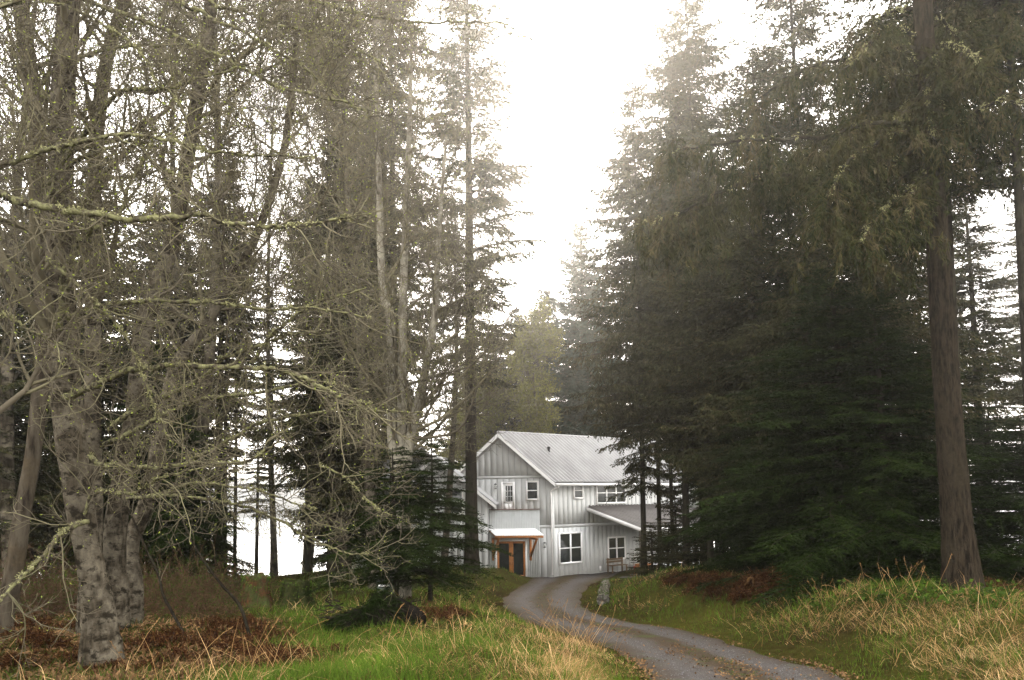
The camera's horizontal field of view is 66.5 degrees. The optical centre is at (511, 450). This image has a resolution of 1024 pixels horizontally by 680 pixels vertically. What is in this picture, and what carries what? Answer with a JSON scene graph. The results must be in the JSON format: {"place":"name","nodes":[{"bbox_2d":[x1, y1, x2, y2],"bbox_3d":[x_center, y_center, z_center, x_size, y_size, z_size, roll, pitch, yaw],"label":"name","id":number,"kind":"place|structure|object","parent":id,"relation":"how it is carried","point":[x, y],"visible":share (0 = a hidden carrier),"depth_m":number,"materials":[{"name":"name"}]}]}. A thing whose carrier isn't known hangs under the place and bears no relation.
{"place":"outdoors","nodes":[
{"label":"outdoors","id":0,"kind":"place"},
{"bbox_2d":[1,510,1019,578],"bbox_3d":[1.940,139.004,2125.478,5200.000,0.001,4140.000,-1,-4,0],"label":"sea water","id":1,"kind":"structure","parent":0,"point":[285,555],"depth_m":150.14,"materials":[{"name":"grey liquid"}]},
{"bbox_2d":[0,554,1023,679],"bbox_3d":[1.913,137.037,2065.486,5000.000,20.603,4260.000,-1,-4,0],"label":"ground","id":2,"kind":"structure","parent":0,"point":[847,634],"depth_m":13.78,"materials":[{"name":"green plant"}]},
{"bbox_2d":[0,651,42,671],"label":"dead fern","id":3,"kind":"object","parent":2,"relation":"on","point":[7,659],"visible":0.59,"depth_m":10.23,"materials":[{"name":"brown plant"}]},
{"bbox_2d":[0,619,56,642],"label":"dead fern","id":4,"kind":"object","parent":2,"relation":"on","point":[29,632],"visible":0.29,"depth_m":11.56,"materials":[{"name":"brown plant"}]},
{"bbox_2d":[14,612,58,628],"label":"dead fern","id":5,"kind":"object","parent":2,"relation":"on","point":[40,620],"visible":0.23,"depth_m":16.20,"materials":[{"name":"brown plant"}]},
{"bbox_2d":[0,631,76,650],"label":"dead fern","id":6,"kind":"object","parent":2,"relation":"on","point":[61,643],"visible":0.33,"depth_m":11.09,"materials":[{"name":"brown plant"}]},
{"bbox_2d":[27,643,78,667],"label":"dead fern","id":7,"kind":"object","parent":2,"relation":"on","point":[69,655],"visible":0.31,"depth_m":10.58,"materials":[{"name":"brown plant"}]},
{"bbox_2d":[0,248,139,548],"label":"fir","id":8,"kind":"object","parent":2,"relation":"on","point":[20,404],"visible":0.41,"depth_m":24.07,"materials":[{"name":"plant"}]},
{"bbox_2d":[0,195,140,593],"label":"fir","id":9,"kind":"object","parent":2,"relation":"on","point":[42,531],"visible":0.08,"depth_m":29.05,"materials":[{"name":"plant"}]},
{"bbox_2d":[0,535,150,620],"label":"bramble","id":10,"kind":"object","parent":2,"relation":"on","point":[31,594],"visible":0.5,"depth_m":18.91,"materials":[{"name":"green plant"}]},
{"bbox_2d":[0,4,151,573],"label":"alder","id":11,"kind":"object","parent":2,"relation":"on","point":[6,424],"visible":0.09,"depth_m":23.05,"materials":[{"name":"brown plant"}]},
{"bbox_2d":[0,158,189,567],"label":"fir","id":12,"kind":"object","parent":2,"relation":"on","point":[120,379],"visible":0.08,"depth_m":32.62,"materials":[{"name":"plant"}]},
{"bbox_2d":[0,0,221,632],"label":"alder","id":13,"kind":"object","parent":2,"relation":"on","point":[93,430],"visible":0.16,"depth_m":13.53,"materials":[{"name":"brown plant"}]},
{"bbox_2d":[0,0,257,634],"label":"alder","id":14,"kind":"object","parent":2,"relation":"on","point":[16,553],"visible":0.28,"depth_m":11.92,"materials":[{"name":"brown plant"}]},
{"bbox_2d":[121,629,174,655],"bbox_3d":[-5.507,2.951,11.438,0.914,0.690,1.204,2,-5,-42],"label":"dead fern","id":15,"kind":"object","parent":2,"relation":"on","point":[152,642],"visible":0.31,"depth_m":11.37,"materials":[{"name":"brown plant"}]},
{"bbox_2d":[112,476,186,636],"bbox_3d":[-6.034,1.701,12.905,2.087,2.802,0.349,-3,-4,36],"label":"leaning stick","id":16,"kind":"object","parent":2,"relation":"on","point":[160,582],"visible":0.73,"depth_m":12.75,"materials":[{"name":"brown wood"}]},
{"bbox_2d":[45,345,259,590],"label":"hemlock","id":17,"kind":"object","parent":2,"relation":"on","point":[227,547],"visible":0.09,"depth_m":28.60,"materials":[{"name":"green plant"}]},
{"bbox_2d":[134,622,204,645],"bbox_3d":[-5.270,2.923,11.839,1.097,0.554,1.061,-2,-4,24],"label":"dead fern","id":18,"kind":"object","parent":2,"relation":"on","point":[172,633],"visible":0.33,"depth_m":11.95,"materials":[{"name":"brown plant"}]},
{"bbox_2d":[104,190,242,552],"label":"fir","id":19,"kind":"object","parent":2,"relation":"on","point":[166,351],"visible":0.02,"depth_m":37.02,"materials":[{"name":"plant"}]},
{"bbox_2d":[140,644,207,662],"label":"dead fern","id":20,"kind":"object","parent":2,"relation":"on","point":[180,653],"visible":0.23,"depth_m":10.15,"materials":[{"name":"brown plant"}]},
{"bbox_2d":[38,530,318,619],"bbox_3d":[-9.570,3.982,22.096,8.099,3.795,11.484,-1,-4,0],"label":"bramble","id":21,"kind":"object","parent":2,"relation":"on","point":[174,594],"visible":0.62,"depth_m":19.41,"materials":[{"name":"brown plant"}]},
{"bbox_2d":[82,0,290,571],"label":"alder","id":22,"kind":"object","parent":2,"relation":"on","point":[180,323],"visible":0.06,"depth_m":36.00,"materials":[{"name":"brown plant"}]},
{"bbox_2d":[78,0,302,544],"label":"alder","id":23,"kind":"object","parent":2,"relation":"on","point":[204,421],"visible":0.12,"depth_m":31.61,"materials":[{"name":"brown plant"}]},
{"bbox_2d":[129,416,254,595],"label":"hemlock","id":24,"kind":"object","parent":2,"relation":"on","point":[160,543],"visible":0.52,"depth_m":26.63,"materials":[{"name":"green plant"}]},
{"bbox_2d":[160,628,227,648],"bbox_3d":[-4.766,3.019,11.684,0.979,0.740,1.291,2,-4,-38],"label":"dead fern","id":25,"kind":"object","parent":2,"relation":"on","point":[193,642],"visible":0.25,"depth_m":11.64,"materials":[{"name":"brown plant"}]},
{"bbox_2d":[0,0,420,428],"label":"alder","id":26,"kind":"object","parent":2,"relation":"on","point":[5,194],"visible":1,"depth_m":8.12,"materials":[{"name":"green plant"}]},
{"bbox_2d":[172,479,250,634],"bbox_3d":[-5.542,1.918,13.865,2.312,2.833,0.598,-3,-4,36],"label":"leaning stick","id":27,"kind":"object","parent":2,"relation":"on","point":[234,598],"visible":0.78,"depth_m":13.66,"materials":[{"name":"brown wood"}]},
{"bbox_2d":[181,160,266,569],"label":"fir","id":28,"kind":"object","parent":2,"relation":"on","point":[226,361],"visible":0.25,"depth_m":34.39,"materials":[{"name":"green plant"}]},
{"bbox_2d":[166,124,283,574],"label":"fir","id":29,"kind":"object","parent":2,"relation":"on","point":[197,360],"visible":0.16,"depth_m":35.07,"materials":[{"name":"green plant"}]},
{"bbox_2d":[82,0,385,623],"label":"alder","id":30,"kind":"object","parent":2,"relation":"on","point":[133,564],"visible":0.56,"depth_m":16.23,"materials":[{"name":"grey plant"}]},
{"bbox_2d":[210,239,263,566],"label":"fir","id":31,"kind":"object","parent":2,"relation":"on","point":[234,538],"visible":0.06,"depth_m":40.95,"materials":[{"name":"green plant"}]},
{"bbox_2d":[204,634,285,659],"bbox_3d":[-3.594,2.849,10.575,0.979,0.740,1.291,2,-5,-39],"label":"dead fern","id":32,"kind":"object","parent":2,"relation":"on","point":[232,649],"visible":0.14,"depth_m":10.55,"materials":[{"name":"brown plant"}]},
{"bbox_2d":[218,612,273,628],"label":"dead fern","id":33,"kind":"object","parent":2,"relation":"on","point":[240,620],"visible":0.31,"depth_m":14.84,"materials":[{"name":"brown plant"}]},
{"bbox_2d":[221,618,279,635],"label":"dead fern","id":34,"kind":"object","parent":2,"relation":"on","point":[257,629],"visible":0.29,"depth_m":14.08,"materials":[{"name":"brown plant"}]},
{"bbox_2d":[238,572,274,607],"bbox_3d":[-7.276,4.071,22.228,1.176,1.166,1.184,-2,-4,23],"label":"tree stump","id":35,"kind":"object","parent":2,"relation":"on","point":[254,587],"visible":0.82,"depth_m":21.96,"materials":[{"name":"green wood"}]},
{"bbox_2d":[229,396,290,574],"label":"fir","id":36,"kind":"object","parent":2,"relation":"on","point":[256,558],"visible":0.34,"depth_m":42.72,"materials":[{"name":"green plant"}]},
{"bbox_2d":[91,0,436,628],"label":"alder","id":37,"kind":"object","parent":2,"relation":"on","point":[115,528],"visible":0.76,"depth_m":13.22,"materials":[{"name":"grey plant"}]},
{"bbox_2d":[225,640,307,662],"bbox_3d":[-3.202,2.801,10.202,0.914,0.690,1.204,2,-5,-40],"label":"dead fern","id":38,"kind":"object","parent":2,"relation":"on","point":[279,653],"visible":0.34,"depth_m":10.17,"materials":[{"name":"brown plant"}]},
{"bbox_2d":[248,255,295,575],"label":"fir","id":39,"kind":"object","parent":2,"relation":"on","point":[274,359],"visible":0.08,"depth_m":43.16,"materials":[{"name":"green plant"}]},
{"bbox_2d":[237,1,318,575],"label":"spruce","id":40,"kind":"object","parent":2,"relation":"on","point":[274,558],"visible":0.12,"depth_m":40.10,"materials":[{"name":"spruce needle"},{"name":"spruce bark"}]},
{"bbox_2d":[0,0,588,679],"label":"alder","id":41,"kind":"object","parent":2,"relation":"on","point":[98,620],"visible":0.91,"depth_m":9.98,"materials":[{"name":"grey plant"}]},
{"bbox_2d":[276,578,317,608],"bbox_3d":[-6.256,4.202,22.475,1.295,0.989,1.335,-1,-4,0],"label":"tree stump","id":42,"kind":"object","parent":2,"relation":"on","point":[289,591],"visible":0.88,"depth_m":22.14,"materials":[{"name":"green plant"}]},
{"bbox_2d":[264,175,337,572],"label":"fir","id":43,"kind":"object","parent":2,"relation":"on","point":[307,567],"visible":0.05,"depth_m":41.70,"materials":[{"name":"green plant"}]},
{"bbox_2d":[235,2,387,572],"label":"alder","id":44,"kind":"object","parent":2,"relation":"on","point":[313,489],"visible":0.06,"depth_m":45.00,"materials":[{"name":"brown plant"}]},
{"bbox_2d":[230,134,415,587],"bbox_3d":[-7.371,-3.422,31.419,7.346,18.906,7.110,-1,-4,2],"label":"fir","id":45,"kind":"object","parent":2,"relation":"on","point":[292,458],"visible":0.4,"depth_m":30.72,"materials":[{"name":"green plant"}]},
{"bbox_2d":[225,0,446,577],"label":"alder","id":46,"kind":"object","parent":2,"relation":"on","point":[341,560],"visible":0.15,"depth_m":35.55,"materials":[{"name":"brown plant"}]},
{"bbox_2d":[297,275,392,572],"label":"fir","id":47,"kind":"object","parent":2,"relation":"on","point":[323,530],"visible":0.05,"depth_m":38.11,"materials":[{"name":"green plant"}]},
{"bbox_2d":[240,0,453,590],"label":"alder","id":48,"kind":"object","parent":2,"relation":"on","point":[385,176],"visible":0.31,"depth_m":28.79,"materials":[{"name":"brown plant"}]},
{"bbox_2d":[303,587,426,631],"bbox_3d":[-2.773,3.066,14.747,2.326,0.956,1.413,-1,-4,0],"label":"uprooted stump","id":49,"kind":"object","parent":2,"relation":"on","point":[379,608],"visible":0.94,"depth_m":14.55,"materials":[{"name":"black wood"}]},
{"bbox_2d":[291,121,452,570],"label":"fir","id":50,"kind":"object","parent":2,"relation":"on","point":[439,492],"visible":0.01,"depth_m":45.64,"materials":[{"name":"green plant"}]},
{"bbox_2d":[297,446,472,598],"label":"young hemlock","id":51,"kind":"object","parent":2,"relation":"on","point":[369,523],"visible":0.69,"depth_m":21.91,"materials":[{"name":"green plant"}]},
{"bbox_2d":[321,0,453,567],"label":"fir","id":52,"kind":"object","parent":2,"relation":"on","point":[422,146],"visible":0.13,"depth_m":43.59,"materials":[{"name":"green plant"}]},
{"bbox_2d":[260,0,542,598],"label":"alder","id":53,"kind":"object","parent":2,"relation":"on","point":[422,396],"visible":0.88,"depth_m":24.96,"materials":[{"name":"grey plant"}]},
{"bbox_2d":[343,438,514,605],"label":"young hemlock","id":54,"kind":"object","parent":2,"relation":"on","point":[439,524],"visible":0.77,"depth_m":21.86,"materials":[{"name":"green plant"}]},
{"bbox_2d":[385,152,521,585],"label":"alder","id":55,"kind":"object","parent":2,"relation":"on","point":[451,453],"visible":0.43,"depth_m":33.08,"materials":[{"name":"grey plant"}]},
{"bbox_2d":[429,601,480,619],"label":"dead fern","id":56,"kind":"object","parent":2,"relation":"on","point":[449,611],"visible":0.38,"depth_m":16.81,"materials":[{"name":"brown plant"}]},
{"bbox_2d":[389,0,548,573],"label":"fir","id":57,"kind":"object","parent":2,"relation":"on","point":[498,178],"visible":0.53,"depth_m":38.09,"materials":[{"name":"green plant"}]},
{"bbox_2d":[435,360,519,465],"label":"budding tree","id":58,"kind":"object","parent":2,"relation":"on","point":[484,433],"visible":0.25,"depth_m":57.40,"materials":[{"name":"green plant"}]},
{"bbox_2d":[0,571,1020,679],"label":"fallen leaves","id":59,"kind":"object","parent":2,"relation":"on","point":[108,676],"depth_m":11.11,"materials":[{"name":"brown plant"}]},
{"bbox_2d":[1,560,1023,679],"bbox_3d":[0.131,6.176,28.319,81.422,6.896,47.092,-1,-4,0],"label":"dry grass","id":60,"kind":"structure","parent":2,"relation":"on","point":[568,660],"depth_m":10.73,"materials":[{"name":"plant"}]},
{"bbox_2d":[479,307,568,446],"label":"fir","id":61,"kind":"object","parent":2,"relation":"on","point":[517,312],"visible":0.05,"depth_m":59.90,"materials":[{"name":"green plant"}]},
{"bbox_2d":[352,431,699,576],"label":"house","id":62,"kind":"structure","parent":2,"relation":"on","point":[544,509],"depth_m":47.37,"materials":[{"name":"grey wood"}]},
{"bbox_2d":[497,541,510,571],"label":"glass door","id":63,"kind":"structure","parent":62,"relation":"in","point":[503,560],"depth_m":46.61,"materials":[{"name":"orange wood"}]},
{"bbox_2d":[511,541,525,575],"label":"glass door","id":64,"kind":"structure","parent":62,"relation":"in","point":[517,547],"depth_m":46.52,"materials":[{"name":"orange wood"}]},
{"bbox_2d":[558,532,582,564],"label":"window","id":65,"kind":"structure","parent":62,"relation":"in","point":[570,546],"depth_m":47.53,"materials":[{"name":"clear glass"}]},
{"bbox_2d":[596,482,625,503],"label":"window","id":66,"kind":"structure","parent":62,"relation":"in","point":[601,495],"depth_m":49.93,"materials":[{"name":"clear glass"}]},
{"bbox_2d":[607,536,625,559],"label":"window","id":67,"kind":"structure","parent":62,"relation":"in","point":[616,545],"depth_m":50.17,"materials":[{"name":"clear glass"}]},
{"bbox_2d":[496,293,565,433],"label":"budding tree","id":68,"kind":"object","parent":2,"relation":"on","point":[537,342],"visible":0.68,"depth_m":55.80,"materials":[{"name":"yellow plant"}]},
{"bbox_2d":[498,288,579,421],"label":"fir","id":69,"kind":"object","parent":2,"relation":"on","point":[542,292],"visible":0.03,"depth_m":66.78,"materials":[{"name":"green plant"}]},
{"bbox_2d":[110,553,1023,672],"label":"seed stalk grass","id":70,"kind":"structure","parent":2,"relation":"on","point":[213,648],"depth_m":13.06,"materials":[{"name":"plant"}]},
{"bbox_2d":[519,218,646,436],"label":"spruce","id":71,"kind":"object","parent":2,"relation":"on","point":[574,286],"visible":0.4,"depth_m":62.27,"materials":[{"name":"green plant"}]},
{"bbox_2d":[552,264,633,437],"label":"fir","id":72,"kind":"object","parent":2,"relation":"on","point":[583,420],"visible":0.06,"depth_m":63.42,"materials":[{"name":"green plant"}]},
{"bbox_2d":[595,578,610,605],"bbox_3d":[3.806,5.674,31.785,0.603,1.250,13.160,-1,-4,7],"label":"rock","id":73,"kind":"object","parent":2,"relation":"on","point":[603,591],"visible":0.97,"depth_m":26.98,"materials":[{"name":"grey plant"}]},
{"bbox_2d":[557,69,714,576],"bbox_3d":[5.255,-5.033,32.417,6.792,21.731,6.720,-4,-5,44],"label":"spruce","id":74,"kind":"object","parent":2,"relation":"on","point":[617,403],"visible":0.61,"depth_m":31.92,"materials":[{"name":"green plant"}]},
{"bbox_2d":[624,522,680,574],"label":"spruce","id":75,"kind":"object","parent":2,"relation":"on","point":[651,548],"visible":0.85,"depth_m":30.14,"materials":[{"name":"green plant"}]},
{"bbox_2d":[629,522,701,574],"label":"spruce","id":76,"kind":"object","parent":2,"relation":"on","point":[669,527],"visible":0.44,"depth_m":30.66,"materials":[{"name":"green plant"}]},
{"bbox_2d":[636,486,705,570],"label":"spruce","id":77,"kind":"object","parent":2,"relation":"on","point":[674,508],"visible":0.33,"depth_m":32.31,"materials":[{"name":"green plant"}]},
{"bbox_2d":[605,100,738,567],"bbox_3d":[6.738,-4.241,30.062,6.167,19.016,6.108,3,-5,-43],"label":"spruce","id":78,"kind":"object","parent":2,"relation":"on","point":[670,131],"visible":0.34,"depth_m":30.01,"materials":[{"name":"green plant"}]},
{"bbox_2d":[616,134,752,563],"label":"spruce","id":79,"kind":"object","parent":2,"relation":"on","point":[661,339],"visible":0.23,"depth_m":28.75,"materials":[{"name":"green plant"}]},
{"bbox_2d":[657,530,723,571],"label":"spruce","id":80,"kind":"object","parent":2,"relation":"on","point":[695,556],"visible":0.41,"depth_m":29.67,"materials":[{"name":"green plant"}]},
{"bbox_2d":[663,568,717,586],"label":"dead fern","id":81,"kind":"object","parent":2,"relation":"on","point":[682,578],"visible":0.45,"depth_m":22.58,"materials":[{"name":"brown plant"}]},
{"bbox_2d":[590,0,791,564],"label":"spruce","id":82,"kind":"object","parent":2,"relation":"on","point":[679,73],"visible":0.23,"depth_m":33.20,"materials":[{"name":"green plant"}]},
{"bbox_2d":[680,570,718,595],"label":"dead fern","id":83,"kind":"object","parent":2,"relation":"on","point":[695,581],"visible":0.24,"depth_m":20.57,"materials":[{"name":"brown plant"}]},
{"bbox_2d":[666,406,752,559],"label":"hemlock","id":84,"kind":"object","parent":2,"relation":"on","point":[692,496],"visible":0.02,"depth_m":32.86,"materials":[{"name":"green plant"}]},
{"bbox_2d":[695,566,753,598],"bbox_3d":[5.665,3.516,19.682,1.566,1.183,2.065,2,-5,-39],"label":"dead fern","id":85,"kind":"object","parent":2,"relation":"on","point":[717,591],"visible":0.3,"depth_m":19.64,"materials":[{"name":"brown plant"}]},
{"bbox_2d":[716,578,764,604],"bbox_3d":[5.627,3.459,18.534,1.175,0.888,1.549,2,-5,-41],"label":"dead fern","id":86,"kind":"object","parent":2,"relation":"on","point":[734,597],"visible":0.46,"depth_m":18.45,"materials":[{"name":"brown plant"}]},
{"bbox_2d":[635,46,898,535],"bbox_3d":[8.223,-4.393,25.309,8.258,17.710,8.349,-3,-4,27],"label":"spruce","id":87,"kind":"object","parent":2,"relation":"on","point":[728,337],"visible":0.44,"depth_m":25.11,"materials":[{"name":"green plant"}]},
{"bbox_2d":[682,264,881,573],"bbox_3d":[8.495,-0.765,23.852,6.257,10.182,6.606,0,-4,-10],"label":"hemlock","id":88,"kind":"object","parent":2,"relation":"on","point":[739,433],"visible":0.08,"depth_m":23.96,"materials":[{"name":"green plant"}]},
{"bbox_2d":[699,286,928,578],"bbox_3d":[8.209,-0.212,21.843,6.490,8.828,6.543,-1,-4,4],"label":"hemlock","id":89,"kind":"object","parent":2,"relation":"on","point":[748,462],"visible":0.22,"depth_m":21.47,"materials":[{"name":"green plant"}]},
{"bbox_2d":[711,0,917,376],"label":"spruce","id":90,"kind":"object","parent":2,"relation":"on","point":[805,32],"visible":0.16,"depth_m":26.39,"materials":[{"name":"green plant"}]},
{"bbox_2d":[622,0,1023,590],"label":"spruce","id":91,"kind":"object","parent":2,"relation":"on","point":[920,104],"visible":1,"depth_m":13.46,"materials":[{"name":"green plant"}]},
{"bbox_2d":[671,220,980,572],"bbox_3d":[10.889,-1.822,28.938,10.940,14.290,10.364,1,-4,-26],"label":"hemlock","id":92,"kind":"object","parent":2,"relation":"on","point":[693,486],"visible":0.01,"depth_m":29.53,"materials":[{"name":"green plant"}]},
{"bbox_2d":[656,262,1019,595],"bbox_3d":[8.356,-0.485,19.768,8.670,8.482,8.213,2,-4,-34],"label":"hemlock","id":93,"kind":"object","parent":2,"relation":"on","point":[807,356],"visible":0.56,"depth_m":18.98,"materials":[{"name":"green plant"}]},
{"bbox_2d":[726,89,1023,554],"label":"spruce","id":94,"kind":"object","parent":2,"relation":"on","point":[921,337],"visible":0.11,"depth_m":21.52,"materials":[{"name":"green plant"}]},
{"bbox_2d":[741,286,1023,610],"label":"hemlock","id":95,"kind":"object","parent":2,"relation":"on","point":[904,503],"visible":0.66,"depth_m":17.61,"materials":[{"name":"green plant"}]},
{"bbox_2d":[769,0,1023,384],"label":"spruce","id":96,"kind":"object","parent":2,"relation":"on","point":[971,187],"visible":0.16,"depth_m":17.05,"materials":[{"name":"green plant"}]},
{"bbox_2d":[785,579,1023,612],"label":"leafy weeds","id":97,"kind":"object","parent":2,"relation":"on","point":[930,589],"visible":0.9,"depth_m":12.76,"materials":[{"name":"green plant"}]},
{"bbox_2d":[850,164,1022,498],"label":"spruce","id":98,"kind":"object","parent":2,"relation":"on","point":[925,295],"visible":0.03,"depth_m":32.96,"materials":[{"name":"green plant"}]},
{"bbox_2d":[852,413,1023,580],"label":"hemlock","id":99,"kind":"object","parent":2,"relation":"on","point":[987,431],"visible":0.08,"depth_m":20.86,"materials":[{"name":"green plant"}]},
{"bbox_2d":[878,0,1023,410],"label":"spruce","id":100,"kind":"object","parent":2,"relation":"on","point":[1004,46],"visible":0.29,"depth_m":15.71,"materials":[{"name":"green plant"}]},
{"bbox_2d":[896,416,1023,584],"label":"hemlock","id":101,"kind":"object","parent":2,"relation":"on","point":[1016,497],"visible":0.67,"depth_m":16.30,"materials":[{"name":"green plant"}]},
{"bbox_2d":[913,189,1023,534],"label":"fir","id":102,"kind":"object","parent":2,"relation":"on","point":[981,317],"visible":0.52,"depth_m":29.82,"materials":[{"name":"green plant"}]},
{"bbox_2d":[983,193,1023,441],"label":"spruce","id":103,"kind":"object","parent":2,"relation":"on","point":[1014,287],"visible":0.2,"depth_m":36.81,"materials":[{"name":"green plant"}]},
{"bbox_2d":[0,0,1023,480],"label":"sky","id":104,"kind":"structure","parent":0,"point":[555,134],"materials":[{"name":"white"}]},
{"bbox_2d":[203,478,1022,517],"bbox_3d":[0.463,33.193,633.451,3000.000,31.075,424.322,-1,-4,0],"label":"hills","id":105,"kind":"structure","parent":0,"point":[296,498],"depth_m":480.63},
{"bbox_2d":[502,571,843,679],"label":"gravel driveway","id":106,"kind":"structure","parent":0,"point":[633,647],"depth_m":15.94,"materials":[{"name":"grey gravel"}]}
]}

